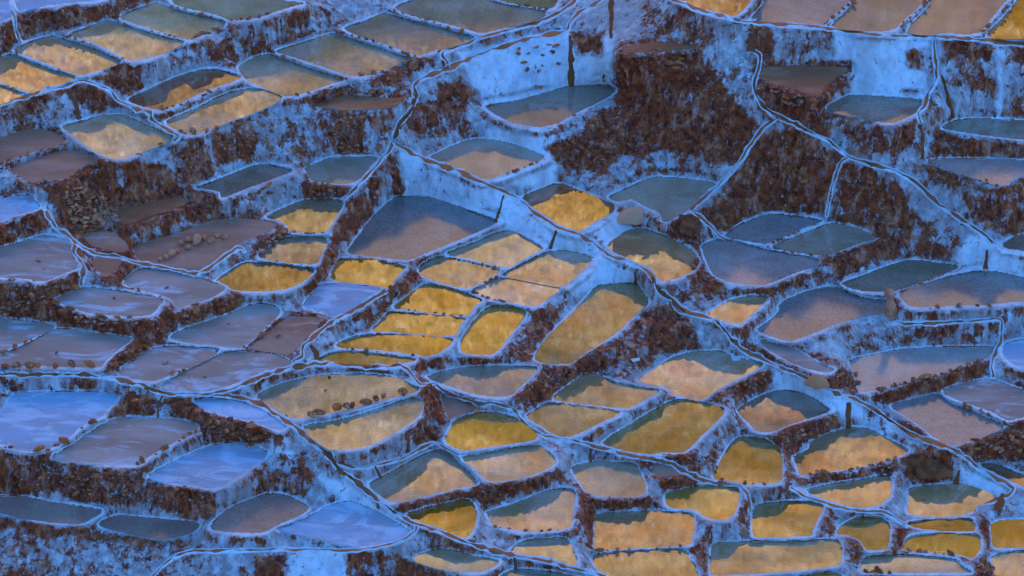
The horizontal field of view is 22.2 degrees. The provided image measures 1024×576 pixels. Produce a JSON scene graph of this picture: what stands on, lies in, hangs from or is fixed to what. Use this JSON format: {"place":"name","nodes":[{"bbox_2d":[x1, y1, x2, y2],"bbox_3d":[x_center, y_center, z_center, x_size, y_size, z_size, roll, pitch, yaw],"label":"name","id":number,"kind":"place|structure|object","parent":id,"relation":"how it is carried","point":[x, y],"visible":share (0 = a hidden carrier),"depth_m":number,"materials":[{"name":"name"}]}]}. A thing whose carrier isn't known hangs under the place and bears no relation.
{"place":"outdoors","nodes":[
{"label":"outdoors","id":0,"kind":"place"},
{"bbox_2d":[0,0,1023,575],"bbox_3d":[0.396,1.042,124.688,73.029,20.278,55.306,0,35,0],"label":"ground","id":1,"kind":"structure","parent":0,"point":[694,150],"depth_m":126.78,"materials":[{"name":"soil"}]},
{"bbox_2d":[0,122,71,171],"bbox_3d":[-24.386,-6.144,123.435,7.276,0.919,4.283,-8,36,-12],"label":"salt pan","id":2,"kind":"object","parent":1,"relation":"on","point":[22,142],"visible":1,"depth_m":124.35,"materials":[{"name":"liquid"}]},
{"bbox_2d":[0,190,80,241],"bbox_3d":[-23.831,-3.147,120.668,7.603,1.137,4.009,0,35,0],"label":"salt pan","id":3,"kind":"object","parent":1,"relation":"on","point":[21,213],"visible":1,"depth_m":120.98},
{"bbox_2d":[0,50,94,121],"bbox_3d":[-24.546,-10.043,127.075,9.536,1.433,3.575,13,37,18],"label":"salt pan","id":4,"kind":"object","parent":1,"relation":"on","point":[20,73],"visible":1,"depth_m":126.03,"materials":[{"name":"stone"}]},
{"bbox_2d":[0,211,95,316],"bbox_3d":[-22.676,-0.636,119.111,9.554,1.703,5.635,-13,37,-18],"label":"salt pan","id":5,"kind":"object","parent":1,"relation":"on","point":[27,282],"visible":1,"depth_m":118.64,"materials":[{"name":"stone"}]},
{"bbox_2d":[0,143,109,215],"bbox_3d":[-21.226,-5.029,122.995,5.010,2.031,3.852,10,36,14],"label":"salt pan","id":6,"kind":"object","parent":1,"relation":"on","point":[57,173],"visible":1,"depth_m":122.44,"materials":[{"name":"stone"}]},
{"bbox_2d":[0,490,134,575],"bbox_3d":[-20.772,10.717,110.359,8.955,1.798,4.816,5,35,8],"label":"salt pan","id":7,"kind":"object","parent":1,"relation":"on","point":[43,535],"visible":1,"depth_m":110.17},
{"bbox_2d":[7,31,128,107],"bbox_3d":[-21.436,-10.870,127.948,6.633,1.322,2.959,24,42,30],"label":"salt pan","id":8,"kind":"object","parent":1,"relation":"on","point":[58,50],"visible":1,"depth_m":127.79,"materials":[{"name":"stone"}]},
{"bbox_2d":[0,386,143,492],"bbox_3d":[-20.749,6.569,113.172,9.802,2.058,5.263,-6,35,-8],"label":"salt pan","id":9,"kind":"object","parent":1,"relation":"on","point":[36,424],"visible":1,"depth_m":113.22,"materials":[{"name":"liquid"}]},
{"bbox_2d":[12,0,135,36],"bbox_3d":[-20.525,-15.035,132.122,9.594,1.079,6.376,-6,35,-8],"label":"salt pan","id":10,"kind":"object","parent":1,"relation":"on","point":[37,16],"visible":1,"depth_m":130.03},
{"bbox_2d":[0,322,153,393],"bbox_3d":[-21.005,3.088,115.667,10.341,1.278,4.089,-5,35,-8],"label":"salt pan","id":11,"kind":"object","parent":1,"relation":"on","point":[93,350],"visible":1,"depth_m":115.59,"materials":[{"name":"stone"}]},
{"bbox_2d":[27,282,171,336],"bbox_3d":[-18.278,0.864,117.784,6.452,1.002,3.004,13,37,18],"label":"salt pan","id":12,"kind":"object","parent":1,"relation":"on","point":[93,304],"visible":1,"depth_m":117.44,"materials":[{"name":"stone"}]},
{"bbox_2d":[4,406,219,505],"bbox_3d":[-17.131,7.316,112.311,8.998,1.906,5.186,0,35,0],"label":"salt pan","id":13,"kind":"object","parent":1,"relation":"on","point":[111,459],"visible":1,"depth_m":111.67,"materials":[{"name":"liquid"}]},
{"bbox_2d":[46,15,198,90],"bbox_3d":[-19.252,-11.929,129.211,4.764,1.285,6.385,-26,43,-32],"label":"salt pan","id":14,"kind":"object","parent":1,"relation":"on","point":[146,56],"visible":1,"depth_m":128.58,"materials":[{"name":"stone"}]},
{"bbox_2d":[56,109,211,204],"bbox_3d":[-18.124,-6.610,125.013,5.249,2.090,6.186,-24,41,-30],"label":"salt pan","id":15,"kind":"object","parent":1,"relation":"on","point":[138,157],"visible":1,"depth_m":123.98,"materials":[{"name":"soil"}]},
{"bbox_2d":[87,510,204,575],"bbox_3d":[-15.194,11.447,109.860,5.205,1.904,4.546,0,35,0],"label":"salt pan","id":16,"kind":"object","parent":1,"relation":"on","point":[132,543],"visible":1,"depth_m":110.04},
{"bbox_2d":[88,189,206,237],"bbox_3d":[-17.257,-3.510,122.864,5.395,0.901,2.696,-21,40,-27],"label":"earth platform","id":17,"kind":"structure","parent":1,"relation":"on","point":[142,217],"depth_m":122.92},
{"bbox_2d":[103,340,221,408],"bbox_3d":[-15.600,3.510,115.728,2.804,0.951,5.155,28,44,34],"label":"salt pan","id":18,"kind":"object","parent":1,"relation":"on","point":[148,367],"visible":1,"depth_m":115.55,"materials":[{"name":"liquid"}]},
{"bbox_2d":[94,51,250,121],"bbox_3d":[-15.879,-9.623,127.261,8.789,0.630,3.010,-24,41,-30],"label":"salt pan","id":19,"kind":"object","parent":1,"relation":"on","point":[184,88],"visible":1,"depth_m":127.17,"materials":[{"name":"liquid"}]},
{"bbox_2d":[114,0,240,64],"bbox_3d":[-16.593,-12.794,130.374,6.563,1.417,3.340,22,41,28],"label":"salt pan","id":20,"kind":"object","parent":1,"relation":"on","point":[208,39],"visible":1,"depth_m":129.95,"materials":[{"name":"stone"}]},
{"bbox_2d":[119,265,242,326],"bbox_3d":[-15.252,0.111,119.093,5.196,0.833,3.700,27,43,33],"label":"salt pan","id":21,"kind":"object","parent":1,"relation":"on","point":[190,299],"visible":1,"depth_m":118.82,"materials":[{"name":"stone"}]},
{"bbox_2d":[130,201,287,274],"bbox_3d":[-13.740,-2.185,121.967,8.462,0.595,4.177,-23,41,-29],"label":"salt pan","id":22,"kind":"object","parent":1,"relation":"on","point":[248,230],"visible":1,"depth_m":122.05,"materials":[{"name":"stone"}]},
{"bbox_2d":[0,360,422,417],"bbox_3d":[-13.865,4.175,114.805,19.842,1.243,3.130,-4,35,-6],"label":"brine channel","id":23,"kind":"object","parent":1,"relation":"on","point":[295,366],"visible":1,"depth_m":114.58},
{"bbox_2d":[122,438,301,514],"bbox_3d":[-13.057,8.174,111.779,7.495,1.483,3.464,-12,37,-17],"label":"salt pan","id":24,"kind":"object","parent":1,"relation":"on","point":[221,472],"visible":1,"depth_m":111.43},
{"bbox_2d":[120,349,309,410],"bbox_3d":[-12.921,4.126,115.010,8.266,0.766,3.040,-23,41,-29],"label":"salt pan","id":25,"kind":"object","parent":1,"relation":"on","point":[226,369],"visible":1,"depth_m":115.11,"materials":[{"name":"liquid"}]},
{"bbox_2d":[152,300,286,350],"bbox_3d":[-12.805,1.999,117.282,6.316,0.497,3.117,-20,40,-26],"label":"salt pan","id":26,"kind":"object","parent":1,"relation":"on","point":[250,323],"visible":1,"depth_m":117.69,"materials":[{"name":"stone"}]},
{"bbox_2d":[160,85,294,179],"bbox_3d":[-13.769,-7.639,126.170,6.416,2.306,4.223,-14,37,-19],"label":"salt pan","id":27,"kind":"object","parent":1,"relation":"on","point":[239,125],"visible":1,"depth_m":125.85,"materials":[{"name":"stone"}]},
{"bbox_2d":[178,391,294,453],"bbox_3d":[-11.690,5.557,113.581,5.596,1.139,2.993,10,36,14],"label":"salt pan","id":28,"kind":"object","parent":1,"relation":"on","point":[242,421],"visible":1,"depth_m":112.86,"materials":[{"name":"liquid"}]},
{"bbox_2d":[153,148,331,214],"bbox_3d":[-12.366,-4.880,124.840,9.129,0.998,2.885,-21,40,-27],"label":"salt pan","id":29,"kind":"object","parent":1,"relation":"on","point":[251,185],"visible":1,"depth_m":124.64,"materials":[{"name":"stone"}]},
{"bbox_2d":[184,488,338,575],"bbox_3d":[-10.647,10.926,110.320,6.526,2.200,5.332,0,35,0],"label":"salt pan","id":30,"kind":"object","parent":1,"relation":"on","point":[255,520],"visible":1,"depth_m":110.24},
{"bbox_2d":[216,256,326,305],"bbox_3d":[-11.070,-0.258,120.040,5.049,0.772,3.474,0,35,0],"label":"salt pan","id":31,"kind":"object","parent":1,"relation":"on","point":[249,279],"visible":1,"depth_m":120.01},
{"bbox_2d":[166,0,377,53],"bbox_3d":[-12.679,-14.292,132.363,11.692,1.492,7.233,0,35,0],"label":"salt pan","id":32,"kind":"object","parent":1,"relation":"on","point":[251,22],"visible":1,"depth_m":131.15,"materials":[{"name":"stone"}]},
{"bbox_2d":[246,310,334,360],"bbox_3d":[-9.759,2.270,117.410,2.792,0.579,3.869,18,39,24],"label":"salt pan","id":33,"kind":"object","parent":1,"relation":"on","point":[294,329],"visible":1,"depth_m":117.46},
{"bbox_2d":[245,233,348,271],"bbox_3d":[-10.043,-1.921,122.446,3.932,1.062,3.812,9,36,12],"label":"salt pan","id":34,"kind":"object","parent":1,"relation":"on","point":[321,252],"visible":1,"depth_m":121.79,"materials":[{"name":"stone"}]},
{"bbox_2d":[262,194,376,238],"bbox_3d":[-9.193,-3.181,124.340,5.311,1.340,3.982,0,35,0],"label":"salt pan","id":35,"kind":"object","parent":1,"relation":"on","point":[336,215],"visible":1,"depth_m":124.22,"materials":[{"name":"stone"}]},
{"bbox_2d":[234,50,417,120],"bbox_3d":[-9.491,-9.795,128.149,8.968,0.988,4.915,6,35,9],"label":"salt pan","id":36,"kind":"object","parent":1,"relation":"on","point":[297,86],"visible":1,"depth_m":128.34,"materials":[{"name":"liquid"}]},
{"bbox_2d":[251,28,422,90],"bbox_3d":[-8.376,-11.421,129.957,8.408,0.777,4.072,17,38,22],"label":"salt pan","id":37,"kind":"object","parent":1,"relation":"on","point":[361,65],"visible":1,"depth_m":129.82,"materials":[{"name":"stone"}]},
{"bbox_2d":[297,277,388,334],"bbox_3d":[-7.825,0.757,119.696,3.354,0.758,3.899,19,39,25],"label":"salt pan","id":38,"kind":"object","parent":1,"relation":"on","point":[327,299],"visible":1,"depth_m":119.60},
{"bbox_2d":[253,369,435,424],"bbox_3d":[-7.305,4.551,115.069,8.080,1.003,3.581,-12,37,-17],"label":"salt pan","id":39,"kind":"object","parent":1,"relation":"on","point":[300,398],"visible":1,"depth_m":114.94,"materials":[{"name":"liquid"}]},
{"bbox_2d":[274,496,424,575],"bbox_3d":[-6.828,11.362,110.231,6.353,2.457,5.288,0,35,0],"label":"salt pan","id":40,"kind":"object","parent":1,"relation":"on","point":[345,522],"visible":1,"depth_m":109.83,"materials":[{"name":"liquid"}]},
{"bbox_2d":[295,144,429,207],"bbox_3d":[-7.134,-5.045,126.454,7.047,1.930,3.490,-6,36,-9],"label":"salt pan","id":41,"kind":"object","parent":1,"relation":"on","point":[338,174],"visible":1,"depth_m":126.36,"materials":[{"name":"stone"}]},
{"bbox_2d":[292,391,439,494],"bbox_3d":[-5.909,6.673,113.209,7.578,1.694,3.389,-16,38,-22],"label":"salt pan","id":42,"kind":"object","parent":1,"relation":"on","point":[392,430],"visible":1,"depth_m":112.56,"materials":[{"name":"liquid"}]},
{"bbox_2d":[328,236,415,301],"bbox_3d":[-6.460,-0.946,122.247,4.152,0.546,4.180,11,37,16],"label":"salt pan","id":43,"kind":"object","parent":1,"relation":"on","point":[345,269],"visible":1,"depth_m":121.88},
{"bbox_2d":[292,76,471,157],"bbox_3d":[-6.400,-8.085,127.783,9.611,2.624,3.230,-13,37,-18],"label":"earth platform","id":44,"kind":"structure","parent":1,"relation":"on","point":[343,122],"depth_m":127.26,"materials":[{"name":"soil"}]},
{"bbox_2d":[272,6,506,109],"bbox_3d":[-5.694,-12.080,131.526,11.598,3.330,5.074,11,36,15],"label":"salt pan","id":45,"kind":"object","parent":1,"relation":"on","point":[474,84],"visible":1,"depth_m":130.75,"materials":[{"name":"stone"}]},
{"bbox_2d":[331,318,457,373],"bbox_3d":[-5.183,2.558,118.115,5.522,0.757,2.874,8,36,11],"label":"salt pan","id":46,"kind":"object","parent":1,"relation":"on","point":[433,352],"visible":1,"depth_m":117.92,"materials":[{"name":"stone"}]},
{"bbox_2d":[326,447,485,513],"bbox_3d":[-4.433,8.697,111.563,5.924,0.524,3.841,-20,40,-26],"label":"salt pan","id":47,"kind":"object","parent":1,"relation":"on","point":[420,478],"visible":1,"depth_m":112.03,"materials":[{"name":"liquid"}]},
{"bbox_2d":[213,393,607,575],"bbox_3d":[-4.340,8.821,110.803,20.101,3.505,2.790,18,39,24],"label":"brine channel","id":48,"kind":"object","parent":1,"relation":"on","point":[301,432],"visible":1,"depth_m":110.68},
{"bbox_2d":[366,307,469,339],"bbox_3d":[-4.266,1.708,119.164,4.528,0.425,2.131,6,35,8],"label":"salt pan","id":49,"kind":"object","parent":1,"relation":"on","point":[387,320],"visible":1,"depth_m":119.32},
{"bbox_2d":[344,192,518,265],"bbox_3d":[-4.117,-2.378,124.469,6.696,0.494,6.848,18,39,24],"label":"salt pan","id":50,"kind":"object","parent":1,"relation":"on","point":[413,228],"visible":1,"depth_m":125.31,"materials":[{"name":"stone"}]},
{"bbox_2d":[387,280,487,319],"bbox_3d":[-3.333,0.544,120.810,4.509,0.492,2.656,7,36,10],"label":"salt pan","id":51,"kind":"object","parent":1,"relation":"on","point":[422,297],"visible":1,"depth_m":120.78,"materials":[{"name":"stone"}]},
{"bbox_2d":[387,544,506,575],"bbox_3d":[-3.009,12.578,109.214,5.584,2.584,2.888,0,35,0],"label":"salt pan","id":52,"kind":"object","parent":1,"relation":"on","point":[422,560],"visible":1,"depth_m":109.14,"materials":[{"name":"liquid"}]},
{"bbox_2d":[400,495,495,550],"bbox_3d":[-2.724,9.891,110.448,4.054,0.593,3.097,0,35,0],"label":"salt pan","id":53,"kind":"object","parent":1,"relation":"on","point":[462,516],"visible":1,"depth_m":110.63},
{"bbox_2d":[413,253,502,291],"bbox_3d":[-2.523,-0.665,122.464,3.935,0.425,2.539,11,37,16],"label":"salt pan","id":54,"kind":"object","parent":1,"relation":"on","point":[451,272],"visible":1,"depth_m":122.64,"materials":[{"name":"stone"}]},
{"bbox_2d":[349,0,577,95],"bbox_3d":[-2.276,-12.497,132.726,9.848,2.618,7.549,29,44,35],"label":"salt pan","id":55,"kind":"object","parent":1,"relation":"on","point":[478,18],"visible":1,"depth_m":131.92,"materials":[{"name":"stone"}]},
{"bbox_2d":[419,405,543,455],"bbox_3d":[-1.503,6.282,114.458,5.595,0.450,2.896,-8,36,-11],"label":"salt pan","id":56,"kind":"object","parent":1,"relation":"on","point":[481,430],"visible":1,"depth_m":114.45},
{"bbox_2d":[427,353,552,410],"bbox_3d":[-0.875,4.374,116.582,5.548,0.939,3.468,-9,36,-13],"label":"salt pan","id":57,"kind":"object","parent":1,"relation":"on","point":[511,381],"visible":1,"depth_m":116.82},
{"bbox_2d":[452,303,540,364],"bbox_3d":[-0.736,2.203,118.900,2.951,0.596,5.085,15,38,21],"label":"salt pan","id":58,"kind":"object","parent":1,"relation":"on","point":[494,333],"visible":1,"depth_m":119.01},
{"bbox_2d":[442,224,558,285],"bbox_3d":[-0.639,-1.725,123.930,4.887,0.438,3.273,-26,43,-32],"label":"salt pan","id":59,"kind":"object","parent":1,"relation":"on","point":[507,247],"visible":1,"depth_m":124.18,"materials":[{"name":"stone"}]},
{"bbox_2d":[404,134,616,211],"bbox_3d":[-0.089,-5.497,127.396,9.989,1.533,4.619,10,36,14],"label":"salt pan","id":60,"kind":"object","parent":1,"relation":"on","point":[517,168],"visible":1,"depth_m":127.41,"materials":[{"name":"stone"}]},
{"bbox_2d":[457,440,579,506],"bbox_3d":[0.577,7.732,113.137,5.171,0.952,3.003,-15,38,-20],"label":"salt pan","id":61,"kind":"object","parent":1,"relation":"on","point":[512,472],"visible":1,"depth_m":112.75,"materials":[{"name":"liquid"}]},
{"bbox_2d":[470,276,570,325],"bbox_3d":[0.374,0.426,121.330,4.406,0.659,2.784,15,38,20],"label":"salt pan","id":62,"kind":"object","parent":1,"relation":"on","point":[544,304],"visible":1,"depth_m":121.27,"materials":[{"name":"stone"}]},
{"bbox_2d":[484,483,594,546],"bbox_3d":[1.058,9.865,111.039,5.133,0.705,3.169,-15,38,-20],"label":"salt pan","id":63,"kind":"object","parent":1,"relation":"on","point":[563,509],"visible":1,"depth_m":111.23,"materials":[{"name":"liquid"}]},
{"bbox_2d":[496,534,588,572],"bbox_3d":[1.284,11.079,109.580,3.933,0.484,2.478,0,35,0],"label":"salt pan","id":64,"kind":"object","parent":1,"relation":"on","point":[569,550],"visible":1,"depth_m":109.75,"materials":[{"name":"liquid"}]},
{"bbox_2d":[500,245,609,301],"bbox_3d":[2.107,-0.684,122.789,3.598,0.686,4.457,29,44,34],"label":"salt pan","id":65,"kind":"object","parent":1,"relation":"on","point":[573,274],"visible":1,"depth_m":122.88,"materials":[{"name":"stone"}]},
{"bbox_2d":[493,179,622,249],"bbox_3d":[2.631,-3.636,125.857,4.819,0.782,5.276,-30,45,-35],"label":"salt pan","id":66,"kind":"object","parent":1,"relation":"on","point":[591,211],"visible":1,"depth_m":125.78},
{"bbox_2d":[442,44,678,175],"bbox_3d":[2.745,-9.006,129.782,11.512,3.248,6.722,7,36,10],"label":"salt pan","id":67,"kind":"object","parent":1,"relation":"on","point":[590,119],"visible":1,"depth_m":129.11,"materials":[{"name":"stone"}]},
{"bbox_2d":[523,384,629,458],"bbox_3d":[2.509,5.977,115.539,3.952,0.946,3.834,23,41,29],"label":"salt pan","id":68,"kind":"object","parent":1,"relation":"on","point":[545,414],"visible":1,"depth_m":115.44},
{"bbox_2d":[420,381,751,511],"bbox_3d":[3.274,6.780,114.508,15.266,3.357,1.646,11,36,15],"label":"brine channel","id":69,"kind":"object","parent":1,"relation":"on","point":[694,477],"visible":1,"depth_m":114.17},
{"bbox_2d":[521,278,678,384],"bbox_3d":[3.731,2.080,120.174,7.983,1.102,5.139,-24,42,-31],"label":"salt pan","id":70,"kind":"object","parent":1,"relation":"on","point":[596,320],"visible":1,"depth_m":120.04,"materials":[{"name":"liquid"}]},
{"bbox_2d":[530,345,674,419],"bbox_3d":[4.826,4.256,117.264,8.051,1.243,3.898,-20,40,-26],"label":"salt pan","id":71,"kind":"object","parent":1,"relation":"on","point":[625,392],"visible":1,"depth_m":117.32,"materials":[{"name":"liquid"}]},
{"bbox_2d":[568,455,659,511],"bbox_3d":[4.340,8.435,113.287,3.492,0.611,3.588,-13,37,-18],"label":"salt pan","id":72,"kind":"object","parent":1,"relation":"on","point":[600,481],"visible":1,"depth_m":113.18,"materials":[{"name":"liquid"}]},
{"bbox_2d":[588,548,709,575],"bbox_3d":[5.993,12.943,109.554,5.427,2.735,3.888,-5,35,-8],"label":"salt pan","id":73,"kind":"object","parent":1,"relation":"on","point":[672,562],"visible":1,"depth_m":109.71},
{"bbox_2d":[563,0,738,146],"bbox_3d":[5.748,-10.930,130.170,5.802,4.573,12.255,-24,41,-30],"label":"earth platform","id":74,"kind":"structure","parent":1,"relation":"on","point":[651,76],"depth_m":128.40,"materials":[{"name":"soil"}]},
{"bbox_2d":[588,504,714,552],"bbox_3d":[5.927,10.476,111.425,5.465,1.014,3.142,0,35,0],"label":"salt pan","id":75,"kind":"object","parent":1,"relation":"on","point":[647,527],"visible":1,"depth_m":111.33,"materials":[{"name":"liquid"}]},
{"bbox_2d":[588,223,716,348],"bbox_3d":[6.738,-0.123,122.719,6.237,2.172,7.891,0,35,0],"label":"salt pan","id":76,"kind":"object","parent":1,"relation":"on","point":[675,264],"visible":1,"depth_m":123.24,"materials":[{"name":"stone"}]},
{"bbox_2d":[584,397,741,471],"bbox_3d":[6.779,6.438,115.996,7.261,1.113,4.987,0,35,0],"label":"salt pan","id":77,"kind":"object","parent":1,"relation":"on","point":[680,430],"visible":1,"depth_m":115.66,"materials":[{"name":"liquid"}]},
{"bbox_2d":[576,171,790,235],"bbox_3d":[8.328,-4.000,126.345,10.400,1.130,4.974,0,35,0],"label":"salt pan","id":78,"kind":"object","parent":1,"relation":"on","point":[663,199],"visible":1,"depth_m":126.67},
{"bbox_2d":[630,0,762,57],"bbox_3d":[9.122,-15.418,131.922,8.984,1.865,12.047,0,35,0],"label":"salt pan","id":79,"kind":"object","parent":1,"relation":"on","point":[666,17],"visible":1,"depth_m":128.13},
{"bbox_2d":[392,0,1014,512],"bbox_3d":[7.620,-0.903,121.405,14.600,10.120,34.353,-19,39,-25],"label":"brine channel","id":80,"kind":"object","parent":1,"relation":"on","point":[998,502],"visible":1,"depth_m":123.96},
{"bbox_2d":[658,482,756,540],"bbox_3d":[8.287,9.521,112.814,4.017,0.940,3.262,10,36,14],"label":"salt pan","id":81,"kind":"object","parent":1,"relation":"on","point":[721,511],"visible":1,"depth_m":112.69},
{"bbox_2d":[637,345,779,401],"bbox_3d":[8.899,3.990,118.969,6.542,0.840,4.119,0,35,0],"label":"salt pan","id":82,"kind":"object","parent":1,"relation":"on","point":[696,373],"visible":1,"depth_m":118.92,"materials":[{"name":"liquid"}]},
{"bbox_2d":[673,291,785,350],"bbox_3d":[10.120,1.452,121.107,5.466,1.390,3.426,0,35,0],"label":"salt pan","id":83,"kind":"object","parent":1,"relation":"on","point":[740,317],"visible":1,"depth_m":120.57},
{"bbox_2d":[706,432,802,501],"bbox_3d":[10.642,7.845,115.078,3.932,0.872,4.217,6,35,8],"label":"salt pan","id":84,"kind":"object","parent":1,"relation":"on","point":[759,468],"visible":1,"depth_m":114.99,"materials":[{"name":"liquid"}]},
{"bbox_2d":[705,206,826,247],"bbox_3d":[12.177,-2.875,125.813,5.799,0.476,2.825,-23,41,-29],"label":"salt pan","id":85,"kind":"object","parent":1,"relation":"on","point":[768,227],"visible":1,"depth_m":126.08,"materials":[{"name":"stone"}]},
{"bbox_2d":[700,135,835,299],"bbox_3d":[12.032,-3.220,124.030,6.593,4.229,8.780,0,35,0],"label":"salt pan","id":86,"kind":"object","parent":1,"relation":"on","point":[735,266],"visible":1,"depth_m":123.38,"materials":[{"name":"stone"}]},
{"bbox_2d":[707,524,862,575],"bbox_3d":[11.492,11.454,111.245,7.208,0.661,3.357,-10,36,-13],"label":"salt pan","id":87,"kind":"object","parent":1,"relation":"on","point":[827,549],"visible":1,"depth_m":111.27,"materials":[{"name":"liquid"}]},
{"bbox_2d":[746,488,835,539],"bbox_3d":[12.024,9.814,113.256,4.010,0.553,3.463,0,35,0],"label":"salt pan","id":88,"kind":"object","parent":1,"relation":"on","point":[795,516],"visible":1,"depth_m":113.07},
{"bbox_2d":[732,385,856,452],"bbox_3d":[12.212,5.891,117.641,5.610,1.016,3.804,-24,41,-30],"label":"salt pan","id":89,"kind":"object","parent":1,"relation":"on","point":[790,414],"visible":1,"depth_m":117.60,"materials":[{"name":"liquid"}]},
{"bbox_2d":[736,0,856,65],"bbox_3d":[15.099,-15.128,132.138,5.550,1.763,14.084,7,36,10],"label":"salt pan","id":90,"kind":"object","parent":1,"relation":"on","point":[784,44],"visible":1,"depth_m":127.88,"materials":[{"name":"stone"}]},
{"bbox_2d":[736,338,860,399],"bbox_3d":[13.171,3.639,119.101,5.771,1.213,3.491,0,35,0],"label":"salt pan","id":91,"kind":"object","parent":1,"relation":"on","point":[829,365],"visible":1,"depth_m":119.06,"materials":[{"name":"stone"}]},
{"bbox_2d":[700,60,901,160],"bbox_3d":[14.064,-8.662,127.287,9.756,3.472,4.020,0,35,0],"label":"earth platform","id":92,"kind":"structure","parent":1,"relation":"on","point":[800,91],"depth_m":127.08,"materials":[{"name":"soil"}]},
{"bbox_2d":[745,281,908,349],"bbox_3d":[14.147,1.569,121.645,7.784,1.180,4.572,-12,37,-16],"label":"salt pan","id":93,"kind":"object","parent":1,"relation":"on","point":[829,314],"visible":1,"depth_m":121.37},
{"bbox_2d":[769,218,939,276],"bbox_3d":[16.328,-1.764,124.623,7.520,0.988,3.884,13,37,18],"label":"salt pan","id":94,"kind":"object","parent":1,"relation":"on","point":[841,247],"visible":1,"depth_m":124.84,"materials":[{"name":"stone"}]},
{"bbox_2d":[791,422,932,493],"bbox_3d":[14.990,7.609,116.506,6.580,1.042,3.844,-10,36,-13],"label":"salt pan","id":95,"kind":"object","parent":1,"relation":"on","point":[857,449],"visible":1,"depth_m":116.39,"materials":[{"name":"liquid"}]},
{"bbox_2d":[805,471,921,520],"bbox_3d":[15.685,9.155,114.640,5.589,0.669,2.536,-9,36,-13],"label":"salt pan","id":96,"kind":"object","parent":1,"relation":"on","point":[884,490],"visible":1,"depth_m":114.83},
{"bbox_2d":[834,511,901,558],"bbox_3d":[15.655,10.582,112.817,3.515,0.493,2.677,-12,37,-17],"label":"salt pan","id":97,"kind":"object","parent":1,"relation":"on","point":[879,533],"visible":1,"depth_m":112.99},
{"bbox_2d":[745,24,993,268],"bbox_3d":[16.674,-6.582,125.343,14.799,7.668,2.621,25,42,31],"label":"brine channel","id":98,"kind":"object","parent":1,"relation":"on","point":[924,190],"visible":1,"depth_m":125.69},
{"bbox_2d":[776,86,996,193],"bbox_3d":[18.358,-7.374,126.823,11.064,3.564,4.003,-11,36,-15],"label":"salt pan","id":99,"kind":"object","parent":1,"relation":"on","point":[879,125],"visible":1,"depth_m":125.95,"materials":[{"name":"stone"}]},
{"bbox_2d":[825,255,960,296],"bbox_3d":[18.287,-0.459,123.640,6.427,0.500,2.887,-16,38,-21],"label":"salt pan","id":100,"kind":"object","parent":1,"relation":"on","point":[894,274],"visible":0.98,"depth_m":123.99,"materials":[{"name":"liquid"}]},
{"bbox_2d":[834,341,998,422],"bbox_3d":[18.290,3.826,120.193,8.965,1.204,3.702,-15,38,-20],"label":"salt pan","id":101,"kind":"object","parent":1,"relation":"on","point":[890,372],"visible":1,"depth_m":119.94,"materials":[{"name":"liquid"}]},
{"bbox_2d":[854,548,987,575],"bbox_3d":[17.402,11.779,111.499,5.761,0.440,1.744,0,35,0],"label":"salt pan","id":102,"kind":"object","parent":1,"relation":"on","point":[895,562],"visible":1,"depth_m":111.47,"materials":[{"name":"liquid"}]},
{"bbox_2d":[849,151,1023,238],"bbox_3d":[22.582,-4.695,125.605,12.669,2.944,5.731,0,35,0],"label":"salt pan","id":103,"kind":"object","parent":1,"relation":"on","point":[984,191],"visible":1,"depth_m":124.97,"materials":[{"name":"stone"}]},
{"bbox_2d":[866,389,1023,479],"bbox_3d":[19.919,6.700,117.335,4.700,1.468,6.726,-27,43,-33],"label":"salt pan","id":104,"kind":"object","parent":1,"relation":"on","point":[975,435],"visible":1,"depth_m":117.08,"materials":[{"name":"liquid"}]},
{"bbox_2d":[897,530,994,575],"bbox_3d":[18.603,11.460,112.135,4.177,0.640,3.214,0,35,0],"label":"salt pan","id":105,"kind":"object","parent":1,"relation":"on","point":[969,548],"visible":1,"depth_m":112.57,"materials":[{"name":"liquid"}]},
{"bbox_2d":[895,0,1013,93],"bbox_3d":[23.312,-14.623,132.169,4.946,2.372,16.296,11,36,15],"label":"salt pan","id":106,"kind":"object","parent":1,"relation":"on","point":[914,68],"visible":1,"depth_m":127.22,"materials":[{"name":"stone"}]},
{"bbox_2d":[893,249,1023,342],"bbox_3d":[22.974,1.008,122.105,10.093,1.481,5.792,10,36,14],"label":"salt pan","id":107,"kind":"object","parent":1,"relation":"on","point":[968,291],"visible":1,"depth_m":121.81,"materials":[{"name":"stone"}]},
{"bbox_2d":[901,477,1016,518],"bbox_3d":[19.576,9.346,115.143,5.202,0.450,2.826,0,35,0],"label":"salt pan","id":108,"kind":"object","parent":1,"relation":"on","point":[944,498],"visible":1,"depth_m":115.28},
{"bbox_2d":[916,112,1023,156],"bbox_3d":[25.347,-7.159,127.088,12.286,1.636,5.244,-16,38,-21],"label":"salt pan","id":109,"kind":"object","parent":1,"relation":"on","point":[986,132],"visible":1,"depth_m":126.40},
{"bbox_2d":[933,229,1023,271],"bbox_3d":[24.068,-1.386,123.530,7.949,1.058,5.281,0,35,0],"label":"salt pan","id":110,"kind":"object","parent":1,"relation":"on","point":[1005,251],"visible":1,"depth_m":124.09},
{"bbox_2d":[938,373,1023,441],"bbox_3d":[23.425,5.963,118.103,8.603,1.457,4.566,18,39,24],"label":"salt pan","id":111,"kind":"object","parent":1,"relation":"on","point":[1000,397],"visible":1,"depth_m":118.84,"materials":[{"name":"liquid"}]},
{"bbox_2d":[952,0,1023,113],"bbox_3d":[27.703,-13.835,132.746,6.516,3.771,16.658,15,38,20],"label":"salt pan","id":112,"kind":"object","parent":1,"relation":"on","point":[998,85],"visible":1,"depth_m":127.61,"materials":[{"name":"stone"}]},
{"bbox_2d":[823,0,930,78],"bbox_3d":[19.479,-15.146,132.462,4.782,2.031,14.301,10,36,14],"label":"salt pan","id":113,"kind":"object","parent":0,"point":[888,16],"visible":1,"depth_m":127.83,"materials":[{"name":"stone"}]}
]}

